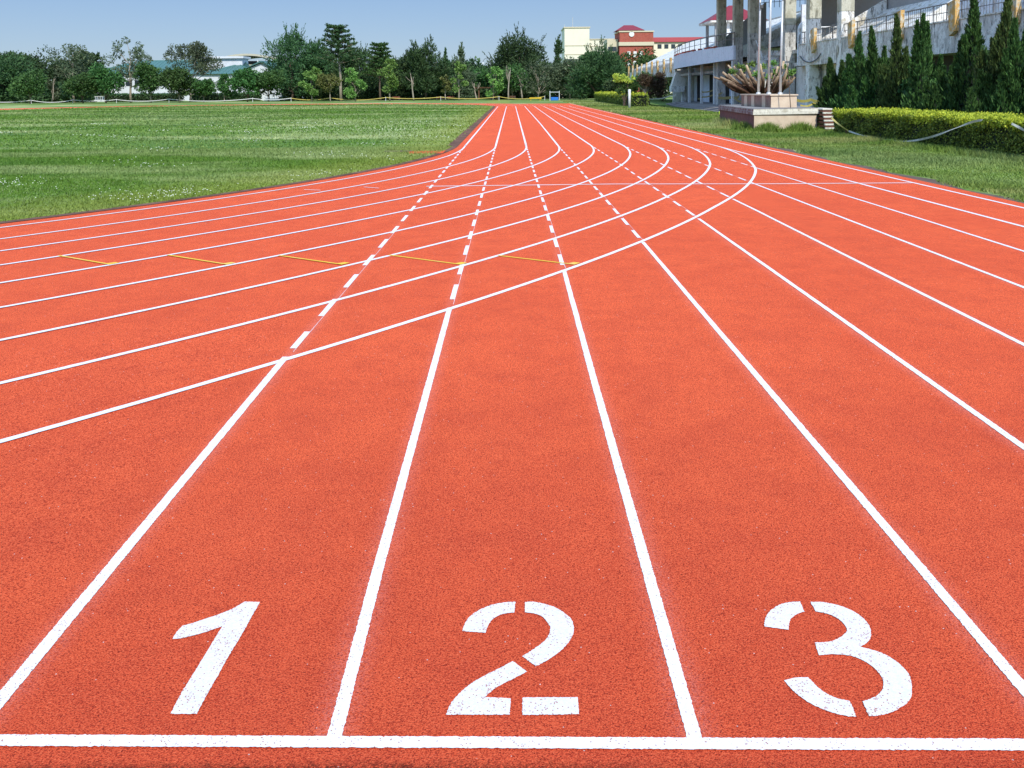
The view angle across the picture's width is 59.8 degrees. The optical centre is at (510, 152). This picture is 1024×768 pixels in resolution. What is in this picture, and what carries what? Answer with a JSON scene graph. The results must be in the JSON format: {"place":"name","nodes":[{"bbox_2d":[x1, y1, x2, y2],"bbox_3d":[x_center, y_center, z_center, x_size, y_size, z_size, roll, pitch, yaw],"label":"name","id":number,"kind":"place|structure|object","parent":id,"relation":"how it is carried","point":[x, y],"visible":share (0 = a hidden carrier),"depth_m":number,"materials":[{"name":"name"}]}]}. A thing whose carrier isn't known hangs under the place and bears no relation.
{"place":"outdoors","nodes":[
{"label":"outdoors","id":0,"kind":"place"},
{"bbox_2d":[0,0,805,77],"label":"sky","id":1,"kind":"structure","parent":0,"point":[226,27],"materials":[{"name":"blue"}]},
{"bbox_2d":[0,103,1023,767],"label":"running track","id":2,"kind":"structure","parent":0,"point":[750,509],"depth_m":5.27,"materials":[{"name":"rubber"}]},
{"bbox_2d":[171,601,259,713],"bbox_3d":[-1.200,1.930,3.440,0.278,0.001,0.685,0,4,0],"label":"lane number","id":3,"kind":"object","parent":2,"relation":"on","point":[233,622],"visible":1,"depth_m":3.47,"materials":[{"name":"paint"}]},
{"bbox_2d":[0,146,465,227],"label":"bend line","id":4,"kind":"object","parent":2,"relation":"on","point":[240,195],"visible":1,"depth_m":18.70,"materials":[{"name":"white paint"}]},
{"bbox_2d":[0,104,495,222],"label":"drain strip","id":5,"kind":"object","parent":2,"relation":"on","point":[459,140],"visible":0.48,"depth_m":21.53,"materials":[{"name":"concrete"}]},
{"bbox_2d":[0,104,496,708],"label":"lane line","id":6,"kind":"object","parent":2,"relation":"on","point":[42,650],"visible":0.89,"depth_m":4.30,"materials":[{"name":"white paint"}]},
{"bbox_2d":[0,145,496,238],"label":"bend line","id":7,"kind":"object","parent":2,"relation":"on","point":[249,203],"visible":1,"depth_m":17.19,"materials":[{"name":"white paint"}]},
{"bbox_2d":[0,145,526,250],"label":"bend line","id":8,"kind":"object","parent":2,"relation":"on","point":[269,210],"visible":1,"depth_m":16.03,"materials":[{"name":"white paint"}]},
{"bbox_2d":[0,145,559,264],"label":"bend line","id":9,"kind":"object","parent":2,"relation":"on","point":[282,220],"visible":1,"depth_m":14.89,"materials":[{"name":"white paint"}]},
{"bbox_2d":[0,145,594,282],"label":"bend line","id":10,"kind":"object","parent":2,"relation":"on","point":[297,231],"visible":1,"depth_m":13.62,"materials":[{"name":"white paint"}]},
{"bbox_2d":[0,144,630,307],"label":"bend line","id":11,"kind":"object","parent":2,"relation":"on","point":[310,248],"visible":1,"depth_m":12.07,"materials":[{"name":"white paint"}]},
{"bbox_2d":[0,144,668,340],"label":"bend line","id":12,"kind":"object","parent":2,"relation":"on","point":[664,165],"visible":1,"depth_m":10.60,"materials":[{"name":"white paint"}]},
{"bbox_2d":[0,144,710,383],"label":"bend line","id":13,"kind":"object","parent":2,"relation":"on","point":[155,345],"visible":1,"depth_m":9.05,"materials":[{"name":"white paint"}]},
{"bbox_2d":[0,144,756,442],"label":"bend line","id":14,"kind":"object","parent":2,"relation":"on","point":[243,371],"visible":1,"depth_m":7.58,"materials":[{"name":"white paint"}]},
{"bbox_2d":[302,104,506,735],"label":"lane line","id":15,"kind":"object","parent":2,"relation":"on","point":[340,714],"visible":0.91,"depth_m":4.13,"materials":[{"name":"white paint"}]},
{"bbox_2d":[0,734,1023,750],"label":"start line","id":16,"kind":"object","parent":2,"relation":"on","point":[273,741],"visible":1,"depth_m":2.95,"materials":[{"name":"white paint"}]},
{"bbox_2d":[446,602,578,714],"bbox_3d":[0.018,1.921,3.422,0.479,0.001,0.686,0,4,0],"label":"lane number","id":17,"kind":"object","parent":2,"relation":"on","point":[471,699],"visible":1,"depth_m":3.29,"materials":[{"name":"paint"}]},
{"bbox_2d":[26,104,1023,345],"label":"lane line","id":18,"kind":"object","parent":2,"relation":"on","point":[970,317],"visible":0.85,"depth_m":10.17,"materials":[{"name":"white paint"}]},
{"bbox_2d":[54,103,1023,226],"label":"lane line","id":19,"kind":"object","parent":2,"relation":"on","point":[852,181],"visible":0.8,"depth_m":19.23,"materials":[{"name":"white paint"}]},
{"bbox_2d":[65,103,1023,287],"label":"lane line","id":20,"kind":"object","parent":2,"relation":"on","point":[850,220],"visible":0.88,"depth_m":13.36,"materials":[{"name":"white paint"}]},
{"bbox_2d":[82,104,1023,696],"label":"lane line","id":21,"kind":"object","parent":2,"relation":"on","point":[994,654],"visible":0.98,"depth_m":4.47,"materials":[{"name":"white paint"}]},
{"bbox_2d":[111,103,1023,251],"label":"lane line","id":22,"kind":"object","parent":2,"relation":"on","point":[846,195],"visible":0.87,"depth_m":16.29,"materials":[{"name":"white paint"}]},
{"bbox_2d":[516,109,701,737],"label":"lane line","id":23,"kind":"object","parent":2,"relation":"on","point":[687,713],"visible":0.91,"depth_m":4.14,"materials":[{"name":"white paint"}]},
{"bbox_2d":[534,106,1023,449],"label":"lane line","id":24,"kind":"object","parent":2,"relation":"on","point":[966,406],"visible":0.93,"depth_m":7.41,"materials":[{"name":"white paint"}]},
{"bbox_2d":[582,106,1023,207],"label":"lane line","id":25,"kind":"object","parent":2,"relation":"on","point":[856,169],"visible":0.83,"depth_m":22.09,"materials":[{"name":"white paint"}]},
{"bbox_2d":[764,601,911,716],"bbox_3d":[1.234,1.912,3.404,0.469,0.001,0.692,0,4,0],"label":"lane number","id":26,"kind":"object","parent":2,"relation":"on","point":[895,694],"visible":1,"depth_m":3.34,"materials":[{"name":"paint"}]},
{"bbox_2d":[0,93,1023,223],"bbox_3d":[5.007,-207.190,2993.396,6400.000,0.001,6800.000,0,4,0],"label":"ground","id":27,"kind":"structure","parent":0,"point":[229,103],"depth_m":46.59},
{"bbox_2d":[0,50,38,102],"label":"tree","id":28,"kind":"object","parent":27,"relation":"on","point":[7,68],"visible":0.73,"depth_m":222.26,"materials":[{"name":"green plant"}]},
{"bbox_2d":[5,69,47,103],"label":"tree","id":29,"kind":"object","parent":27,"relation":"on","point":[25,84],"visible":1,"depth_m":204.57,"materials":[{"name":"green plant"}]},
{"bbox_2d":[2,44,70,102],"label":"tree","id":30,"kind":"object","parent":27,"relation":"on","point":[43,64],"visible":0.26,"depth_m":232.50,"materials":[{"name":"green plant"}]},
{"bbox_2d":[0,80,97,102],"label":"distant wood","id":31,"kind":"object","parent":27,"relation":"on","point":[45,96],"visible":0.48,"depth_m":222.84,"materials":[{"name":"green plant"}]},
{"bbox_2d":[0,49,104,99],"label":"distant wood","id":32,"kind":"object","parent":27,"relation":"on","point":[97,57],"visible":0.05,"depth_m":246.97,"materials":[{"name":"green plant"}]},
{"bbox_2d":[45,64,63,101],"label":"tree","id":33,"kind":"object","parent":27,"relation":"on","point":[53,88],"visible":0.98,"depth_m":214.13,"materials":[{"name":"green plant"}]},
{"bbox_2d":[46,43,96,102],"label":"tree","id":34,"kind":"object","parent":27,"relation":"on","point":[72,52],"visible":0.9,"depth_m":221.36,"materials":[{"name":"green plant"}]},
{"bbox_2d":[62,72,103,102],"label":"tree","id":35,"kind":"object","parent":27,"relation":"on","point":[73,85],"visible":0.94,"depth_m":201.91,"materials":[{"name":"green plant"}]},
{"bbox_2d":[83,62,127,102],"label":"tree","id":36,"kind":"object","parent":27,"relation":"on","point":[107,78],"visible":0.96,"depth_m":203.63,"materials":[{"name":"green plant"}]},
{"bbox_2d":[101,36,153,102],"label":"tree","id":37,"kind":"object","parent":27,"relation":"on","point":[142,55],"visible":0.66,"depth_m":210.97,"materials":[{"name":"green plant"}]},
{"bbox_2d":[103,92,184,101],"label":"clipped hedge","id":38,"kind":"object","parent":27,"relation":"on","point":[137,97],"visible":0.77,"depth_m":235.43,"materials":[{"name":"green plant"}]},
{"bbox_2d":[131,61,162,102],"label":"tree","id":39,"kind":"object","parent":27,"relation":"on","point":[148,73],"visible":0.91,"depth_m":203.96,"materials":[{"name":"green plant"}]},
{"bbox_2d":[95,60,209,99],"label":"sports hall","id":40,"kind":"structure","parent":27,"relation":"on","point":[162,64],"depth_m":262.22,"materials":[{"name":"white concrete"}]},
{"bbox_2d":[156,66,196,102],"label":"tree","id":41,"kind":"object","parent":27,"relation":"on","point":[179,78],"visible":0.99,"depth_m":201.65,"materials":[{"name":"green plant"}]},
{"bbox_2d":[162,41,224,101],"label":"tree","id":42,"kind":"object","parent":27,"relation":"on","point":[198,51],"visible":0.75,"depth_m":223.28,"materials":[{"name":"green plant"}]},
{"bbox_2d":[189,77,218,101],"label":"tree","id":43,"kind":"object","parent":27,"relation":"on","point":[205,87],"visible":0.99,"depth_m":204.61,"materials":[{"name":"green plant"}]},
{"bbox_2d":[0,145,452,221],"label":"infield grass","id":44,"kind":"structure","parent":27,"relation":"on","point":[292,159],"depth_m":24.86,"materials":[{"name":"plant"}]},
{"bbox_2d":[192,92,261,100],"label":"clipped hedge","id":45,"kind":"object","parent":27,"relation":"on","point":[217,97],"visible":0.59,"depth_m":233.40,"materials":[{"name":"green plant"}]},
{"bbox_2d":[216,73,238,101],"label":"tree","id":46,"kind":"object","parent":27,"relation":"on","point":[223,87],"visible":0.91,"depth_m":207.72,"materials":[{"name":"green plant"}]},
{"bbox_2d":[0,121,460,200],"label":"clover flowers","id":47,"kind":"object","parent":27,"relation":"on","point":[183,165],"visible":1,"depth_m":25.48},
{"bbox_2d":[228,68,262,101],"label":"tree","id":48,"kind":"object","parent":27,"relation":"on","point":[240,80],"visible":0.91,"depth_m":204.33,"materials":[{"name":"green plant"}]},
{"bbox_2d":[0,104,493,149],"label":"infield grass","id":49,"kind":"structure","parent":27,"relation":"on","point":[342,110],"depth_m":64.56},
{"bbox_2d":[201,56,302,98],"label":"sports hall","id":50,"kind":"structure","parent":27,"relation":"on","point":[231,63],"depth_m":258.40,"materials":[{"name":"white concrete"}]},
{"bbox_2d":[248,69,288,101],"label":"tree","id":51,"kind":"object","parent":27,"relation":"on","point":[266,79],"visible":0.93,"depth_m":205.56,"materials":[{"name":"green plant"}]},
{"bbox_2d":[259,22,332,100],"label":"tree","id":52,"kind":"object","parent":27,"relation":"on","point":[287,47],"visible":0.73,"depth_m":219.40,"materials":[{"name":"green plant"}]},
{"bbox_2d":[297,66,321,101],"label":"tree","id":53,"kind":"object","parent":27,"relation":"on","point":[308,87],"visible":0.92,"depth_m":199.41,"materials":[{"name":"green plant"}]},
{"bbox_2d":[295,38,336,100],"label":"tree","id":54,"kind":"object","parent":27,"relation":"on","point":[314,84],"visible":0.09,"depth_m":223.72,"materials":[{"name":"green plant"}]},
{"bbox_2d":[315,72,342,101],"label":"tree","id":55,"kind":"object","parent":27,"relation":"on","point":[325,82],"visible":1,"depth_m":198.53,"materials":[{"name":"green plant"}]},
{"bbox_2d":[312,23,367,100],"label":"tree","id":56,"kind":"object","parent":27,"relation":"on","point":[335,41],"visible":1,"depth_m":204.45,"materials":[{"name":"green plant"}]},
{"bbox_2d":[343,67,367,100],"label":"tree","id":57,"kind":"object","parent":27,"relation":"on","point":[353,77],"visible":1,"depth_m":198.31,"materials":[{"name":"green plant"}]},
{"bbox_2d":[327,41,385,98],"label":"tree","id":58,"kind":"object","parent":27,"relation":"on","point":[368,79],"visible":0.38,"depth_m":223.76,"materials":[{"name":"green plant"}]},
{"bbox_2d":[357,42,401,100],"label":"tree","id":59,"kind":"object","parent":27,"relation":"on","point":[378,61],"visible":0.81,"depth_m":212.53,"materials":[{"name":"green plant"}]},
{"bbox_2d":[376,57,398,100],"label":"tree","id":60,"kind":"object","parent":27,"relation":"on","point":[389,86],"visible":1,"depth_m":199.97,"materials":[{"name":"green plant"}]},
{"bbox_2d":[384,49,428,96],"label":"tree","id":61,"kind":"object","parent":27,"relation":"on","point":[403,63],"visible":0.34,"depth_m":221.56,"materials":[{"name":"green plant"}]},
{"bbox_2d":[396,34,453,99],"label":"tree","id":62,"kind":"object","parent":27,"relation":"on","point":[419,60],"visible":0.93,"depth_m":214.79,"materials":[{"name":"green plant"}]},
{"bbox_2d":[276,82,602,100],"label":"distant wood","id":63,"kind":"object","parent":27,"relation":"on","point":[368,93],"visible":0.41,"depth_m":224.54,"materials":[{"name":"green plant"}]},
{"bbox_2d":[276,51,627,99],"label":"distant wood","id":64,"kind":"object","parent":27,"relation":"on","point":[477,65],"visible":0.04,"depth_m":245.18,"materials":[{"name":"green plant"}]},
{"bbox_2d":[450,61,468,100],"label":"tree","id":65,"kind":"object","parent":27,"relation":"on","point":[459,69],"visible":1,"depth_m":199.59,"materials":[{"name":"green plant"}]},
{"bbox_2d":[447,42,480,99],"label":"tree","id":66,"kind":"object","parent":27,"relation":"on","point":[465,92],"visible":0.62,"depth_m":217.00,"materials":[{"name":"green plant"}]},
{"bbox_2d":[472,68,492,94],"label":"tree","id":67,"kind":"object","parent":27,"relation":"on","point":[482,79],"visible":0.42,"depth_m":229.85,"materials":[{"name":"green plant"}]},
{"bbox_2d":[485,66,503,99],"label":"tree","id":68,"kind":"object","parent":27,"relation":"on","point":[498,87],"visible":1,"depth_m":200.32,"materials":[{"name":"green plant"}]},
{"bbox_2d":[491,63,532,99],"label":"tree","id":69,"kind":"object","parent":27,"relation":"on","point":[514,82],"visible":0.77,"depth_m":203.45,"materials":[{"name":"green plant"}]},
{"bbox_2d":[482,21,551,98],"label":"tree","id":70,"kind":"object","parent":27,"relation":"on","point":[512,51],"visible":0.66,"depth_m":218.70,"materials":[{"name":"green plant"}]},
{"bbox_2d":[516,59,561,99],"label":"tree","id":71,"kind":"object","parent":27,"relation":"on","point":[543,76],"visible":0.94,"depth_m":202.88,"materials":[{"name":"green plant"}]},
{"bbox_2d":[544,34,580,98],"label":"tree","id":72,"kind":"object","parent":27,"relation":"on","point":[557,51],"visible":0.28,"depth_m":220.69,"materials":[{"name":"green plant"}]},
{"bbox_2d":[546,55,583,98],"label":"tree","id":73,"kind":"object","parent":27,"relation":"on","point":[562,68],"visible":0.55,"depth_m":204.39,"materials":[{"name":"green plant"}]},
{"bbox_2d":[561,35,631,99],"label":"tree","id":74,"kind":"object","parent":27,"relation":"on","point":[596,61],"visible":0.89,"depth_m":193.76,"materials":[{"name":"green plant"}]},
{"bbox_2d":[594,91,649,106],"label":"clipped hedge","id":75,"kind":"object","parent":27,"relation":"on","point":[639,98],"visible":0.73,"depth_m":120.60,"materials":[{"name":"green plant"}]},
{"bbox_2d":[612,73,639,105],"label":"shrub","id":76,"kind":"object","parent":27,"relation":"on","point":[623,80],"visible":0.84,"depth_m":112.15,"materials":[{"name":"green plant"}]},
{"bbox_2d":[618,47,656,92],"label":"tree","id":77,"kind":"object","parent":27,"relation":"on","point":[644,59],"visible":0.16,"depth_m":213.46,"materials":[{"name":"green plant"}]},
{"bbox_2d":[633,70,668,104],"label":"shrub","id":78,"kind":"object","parent":27,"relation":"on","point":[646,81],"visible":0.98,"depth_m":118.58,"materials":[{"name":"brown plant"}]},
{"bbox_2d":[718,105,818,128],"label":"flagpole plinth","id":79,"kind":"structure","parent":27,"relation":"on","point":[782,116],"depth_m":45.08,"materials":[{"name":"beige stone"}]},
{"bbox_2d":[740,94,797,107],"bbox_3d":[14.325,-2.918,49.566,1.490,0.689,5.720,-1,4,-1],"label":"granite box","id":80,"kind":"object","parent":79,"relation":"on","point":[769,100],"visible":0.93,"depth_m":46.99,"materials":[{"name":"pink stone"}]},
{"bbox_2d":[713,59,796,93],"bbox_3d":[15.861,-4.028,57.893,5.581,4.150,3.472,0,4,0],"label":"agave plant","id":81,"kind":"object","parent":80,"relation":"in","point":[748,85],"visible":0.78,"depth_m":57.52,"materials":[{"name":"beige plant"}]},
{"bbox_2d":[756,0,762,93],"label":"flagpole","id":82,"kind":"object","parent":80,"relation":"on","point":[759,41],"visible":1,"depth_m":51.39,"materials":[{"name":"metal"}]},
{"bbox_2d":[766,0,772,93],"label":"flagpole","id":83,"kind":"object","parent":80,"relation":"on","point":[769,52],"visible":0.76,"depth_m":49.22,"materials":[{"name":"metal"}]},
{"bbox_2d":[778,1,784,93],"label":"flagpole","id":84,"kind":"object","parent":80,"relation":"on","point":[781,69],"visible":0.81,"depth_m":47.20,"materials":[{"name":"metal"}]},
{"bbox_2d":[709,117,833,131],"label":"plinth weeds","id":85,"kind":"object","parent":27,"relation":"on","point":[764,127],"visible":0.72,"depth_m":44.46,"materials":[{"name":"green plant"}]},
{"bbox_2d":[612,112,1022,202],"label":"soil edge","id":86,"kind":"object","parent":27,"relation":"on","point":[902,175],"visible":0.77,"depth_m":22.41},
{"bbox_2d":[817,108,833,129],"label":"brick steps","id":87,"kind":"structure","parent":27,"relation":"on","point":[826,120],"depth_m":44.75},
{"bbox_2d":[628,0,1023,111],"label":"grandstand","id":88,"kind":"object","parent":27,"relation":"on","point":[817,34],"visible":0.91,"depth_m":77.68,"materials":[{"name":"paint"}]},
{"bbox_2d":[699,5,767,47],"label":"pavilion","id":89,"kind":"structure","parent":88,"relation":"on","point":[709,21],"depth_m":127.92,"materials":[{"name":"white paint"}]},
{"bbox_2d":[808,57,845,119],"bbox_3d":[18.555,-3.525,51.037,2.987,4.066,3.258,0,4,0],"label":"juniper","id":90,"kind":"object","parent":27,"relation":"on","point":[827,90],"visible":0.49,"depth_m":50.69,"materials":[{"name":"green plant"}]},
{"bbox_2d":[824,31,866,118],"bbox_3d":[18.879,-4.035,48.816,3.254,5.353,3.474,-3,5,-30],"label":"juniper","id":91,"kind":"object","parent":27,"relation":"on","point":[848,76],"visible":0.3,"depth_m":48.53,"materials":[{"name":"green plant"}]},
{"bbox_2d":[841,75,878,109],"bbox_3d":[18.118,-2.546,45.379,3.060,2.909,2.845,-2,4,-24],"label":"juniper","id":92,"kind":"object","parent":27,"relation":"on","point":[865,98],"visible":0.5,"depth_m":45.32,"materials":[{"name":"green plant"}]},
{"bbox_2d":[854,25,889,93],"bbox_3d":[18.897,-3.916,46.259,3.242,5.483,3.171,0,4,0],"label":"juniper","id":93,"kind":"object","parent":27,"relation":"on","point":[868,69],"visible":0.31,"depth_m":46.09,"materials":[{"name":"green plant"}]},
{"bbox_2d":[874,13,912,108],"bbox_3d":[18.877,-3.922,43.719,3.045,5.851,3.308,1,4,14],"label":"juniper","id":94,"kind":"object","parent":27,"relation":"on","point":[888,81],"visible":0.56,"depth_m":43.33,"materials":[{"name":"green plant"}]},
{"bbox_2d":[816,130,1023,161],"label":"hedge weeds","id":95,"kind":"object","parent":27,"relation":"on","point":[984,154],"visible":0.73,"depth_m":29.77,"materials":[{"name":"green plant"}]},
{"bbox_2d":[897,13,946,109],"bbox_3d":[19.018,-3.623,40.859,2.957,5.658,2.538,-3,5,-35],"label":"juniper","id":96,"kind":"object","parent":27,"relation":"on","point":[922,65],"visible":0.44,"depth_m":40.65,"materials":[{"name":"green plant"}]},
{"bbox_2d":[831,106,1023,156],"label":"clipped hedge","id":97,"kind":"object","parent":27,"relation":"on","point":[996,131],"visible":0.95,"depth_m":31.16,"materials":[{"name":"green plant"}]},
{"bbox_2d":[917,68,953,110],"bbox_3d":[18.058,-2.043,37.338,2.574,3.027,2.632,1,4,15],"label":"juniper","id":98,"kind":"object","parent":27,"relation":"on","point":[931,96],"visible":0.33,"depth_m":37.05,"materials":[{"name":"green plant"}]},
{"bbox_2d":[875,76,1021,107],"bbox_3d":[19.812,-1.837,35.463,2.889,3.111,27.086,0,4,0],"label":"shrub bank","id":99,"kind":"object","parent":27,"relation":"on","point":[903,85],"visible":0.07,"depth_m":42.67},
{"bbox_2d":[939,0,988,111],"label":"juniper","id":100,"kind":"object","parent":27,"relation":"on","point":[961,71],"visible":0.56,"depth_m":36.16,"materials":[{"name":"green plant"}]},
{"bbox_2d":[960,68,997,112],"bbox_3d":[17.937,-1.744,33.659,2.571,2.931,2.801,0,4,0],"label":"juniper","id":101,"kind":"object","parent":27,"relation":"on","point":[978,95],"visible":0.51,"depth_m":33.65,"materials":[{"name":"green plant"}]},
{"bbox_2d":[964,0,1013,103],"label":"juniper","id":102,"kind":"object","parent":27,"relation":"on","point":[998,43],"visible":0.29,"depth_m":33.91,"materials":[{"name":"green plant"}]},
{"bbox_2d":[985,16,1023,115],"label":"juniper","id":103,"kind":"object","parent":27,"relation":"on","point":[1008,96],"visible":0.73,"depth_m":32.52,"materials":[{"name":"green plant"}]},
{"bbox_2d":[561,17,606,65],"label":"cream building","id":104,"kind":"structure","parent":0,"point":[575,40],"depth_m":398.10,"materials":[{"name":"paint"}]},
{"bbox_2d":[604,25,653,91],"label":"brick building","id":105,"kind":"structure","parent":0,"point":[629,38],"depth_m":343.69,"materials":[{"name":"red brick"}]},
{"bbox_2d":[559,99,719,120],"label":"verge grass","id":106,"kind":"structure","parent":0,"point":[649,112],"depth_m":83.74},
{"bbox_2d":[653,37,702,93],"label":"brick building","id":107,"kind":"structure","parent":0,"point":[663,46],"depth_m":351.51,"materials":[{"name":"paint"}]},
{"bbox_2d":[651,118,1023,202],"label":"verge grass","id":108,"kind":"structure","parent":0,"point":[836,149],"depth_m":26.99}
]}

